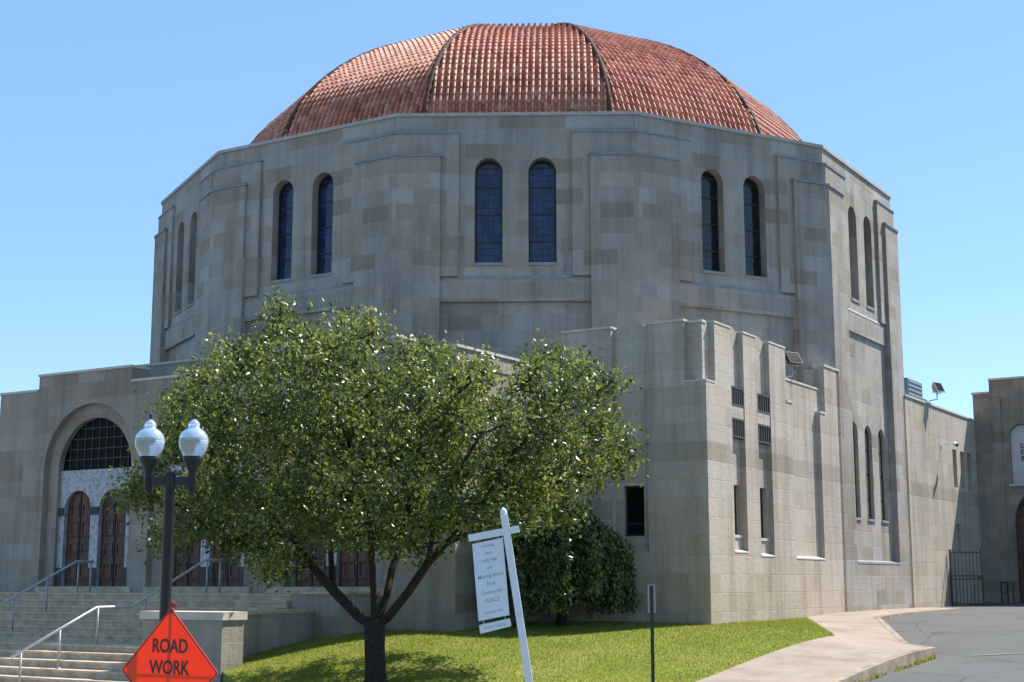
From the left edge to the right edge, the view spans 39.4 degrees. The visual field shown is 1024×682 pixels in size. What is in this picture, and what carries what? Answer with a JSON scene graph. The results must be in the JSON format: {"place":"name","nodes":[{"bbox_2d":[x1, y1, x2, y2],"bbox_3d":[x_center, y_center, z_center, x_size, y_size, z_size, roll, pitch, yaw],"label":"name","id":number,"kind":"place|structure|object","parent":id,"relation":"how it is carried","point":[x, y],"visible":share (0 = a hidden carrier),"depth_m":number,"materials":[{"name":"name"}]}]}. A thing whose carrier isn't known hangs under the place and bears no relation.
{"place":"outdoors","nodes":[
{"label":"outdoors","id":0,"kind":"place"},
{"bbox_2d":[0,0,1023,418],"label":"sky","id":1,"kind":"structure","parent":0,"point":[107,107],"materials":[{"name":"blue"}]},
{"bbox_2d":[223,620,833,681],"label":"lawn","id":2,"kind":"structure","parent":0,"point":[226,678],"depth_m":29.63,"materials":[{"name":"green plant"}]},
{"bbox_2d":[101,285,650,681],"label":"pear tree","id":3,"kind":"object","parent":2,"relation":"on","point":[445,428],"visible":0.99,"depth_m":26.99,"materials":[{"name":"green plant"}]},
{"bbox_2d":[468,507,532,681],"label":"hanging sign","id":4,"kind":"object","parent":2,"relation":"on","point":[490,579],"visible":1,"depth_m":19.72,"materials":[{"name":"white paint"}]},
{"bbox_2d":[490,492,642,626],"bbox_3d":[1.175,5.284,34.682,3.551,3.302,3.696,-8,-13,41],"label":"shrub","id":5,"kind":"object","parent":2,"relation":"on","point":[593,563],"visible":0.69,"depth_m":33.60,"materials":[{"name":"green plant"}]},
{"bbox_2d":[647,584,655,681],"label":"marker post","id":6,"kind":"object","parent":2,"relation":"on","point":[651,601],"visible":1,"depth_m":26.44,"materials":[{"name":"black metal"}]},
{"bbox_2d":[696,607,947,681],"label":"footpath","id":7,"kind":"structure","parent":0,"point":[858,640],"depth_m":30.07,"materials":[{"name":"concrete"}]},
{"bbox_2d":[863,603,1023,681],"bbox_3d":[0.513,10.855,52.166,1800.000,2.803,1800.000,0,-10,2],"label":"asphalt ground","id":8,"kind":"structure","parent":0,"point":[965,639],"depth_m":34.50,"materials":[{"name":"grey asphalt"}]},
{"bbox_2d":[0,591,377,681],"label":"entrance steps","id":9,"kind":"structure","parent":8,"relation":"on","point":[274,621],"depth_m":34.41,"materials":[{"name":"stone"}]},
{"bbox_2d":[0,560,93,631],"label":"handrail","id":10,"kind":"object","parent":9,"relation":"on","point":[49,576],"visible":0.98,"depth_m":38.01,"materials":[{"name":"metal"}]},
{"bbox_2d":[10,559,222,681],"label":"handrail","id":11,"kind":"object","parent":9,"relation":"on","point":[144,599],"visible":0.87,"depth_m":33.27,"materials":[{"name":"metal"}]},
{"bbox_2d":[139,611,247,681],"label":"stone pier","id":12,"kind":"structure","parent":9,"relation":"on","point":[218,636],"depth_m":30.76,"materials":[{"name":"grey stone"}]},
{"bbox_2d":[0,22,981,631],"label":"domed temple","id":13,"kind":"structure","parent":8,"relation":"on","point":[698,246],"depth_m":41.93,"materials":[{"name":"stone"}]},
{"bbox_2d":[785,351,802,377],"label":"floodlight","id":14,"kind":"object","parent":13,"relation":"on","point":[792,359],"visible":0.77,"depth_m":41.03,"materials":[{"name":"grey metal"}]},
{"bbox_2d":[904,377,926,401],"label":"roof unit","id":15,"kind":"structure","parent":13,"relation":"on","point":[913,388],"depth_m":52.67,"materials":[{"name":"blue metal"}]},
{"bbox_2d":[929,382,944,403],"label":"floodlight","id":16,"kind":"object","parent":13,"relation":"on","point":[937,387],"visible":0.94,"depth_m":52.17,"materials":[{"name":"grey metal"}]},
{"bbox_2d":[941,442,958,446],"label":"security camera","id":17,"kind":"object","parent":13,"relation":"attached to","point":[955,444],"visible":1,"depth_m":52.83,"materials":[{"name":"white paint"}]},
{"bbox_2d":[850,653,935,681],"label":"kerb weeds","id":18,"kind":"object","parent":8,"relation":"on","point":[923,660],"visible":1,"depth_m":29.88,"materials":[{"name":"green plant"}]},
{"bbox_2d":[829,608,961,681],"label":"kerb","id":19,"kind":"structure","parent":8,"relation":"on","point":[889,664],"depth_m":30.00,"materials":[{"name":"concrete"}]},
{"bbox_2d":[949,549,984,605],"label":"iron gate","id":20,"kind":"structure","parent":8,"relation":"on","point":[966,579],"depth_m":52.00,"materials":[{"name":"black metal"}]},
{"bbox_2d":[971,376,1023,602],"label":"annex building","id":21,"kind":"structure","parent":8,"relation":"on","point":[998,411],"depth_m":56.71,"materials":[{"name":"stone"}]},
{"bbox_2d":[1017,499,1023,602],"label":"arched doorway","id":22,"kind":"structure","parent":21,"relation":"in","point":[1020,515],"depth_m":56.33,"materials":[{"name":"brown wood"}]},
{"bbox_2d":[1000,582,1014,603],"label":"door railing","id":23,"kind":"object","parent":8,"relation":"on","point":[1007,592],"depth_m":54.91,"materials":[{"name":"black metal"}]},
{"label":"front pavement","id":24,"kind":"structure","parent":0,"visible":0},
{"bbox_2d":[122,602,217,681],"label":"road work sign","id":25,"kind":"object","parent":24,"relation":"on","point":[169,650],"visible":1,"depth_m":19.73,"materials":[{"name":"orange plastic"}]},
{"bbox_2d":[135,412,208,622],"bbox_3d":[-4.933,3.618,20.381,1.069,5.234,0.429,0,-10,2],"label":"street lamp","id":26,"kind":"object","parent":24,"relation":"on","point":[150,441],"visible":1,"depth_m":20.57,"materials":[{"name":"black metal"}]}
]}

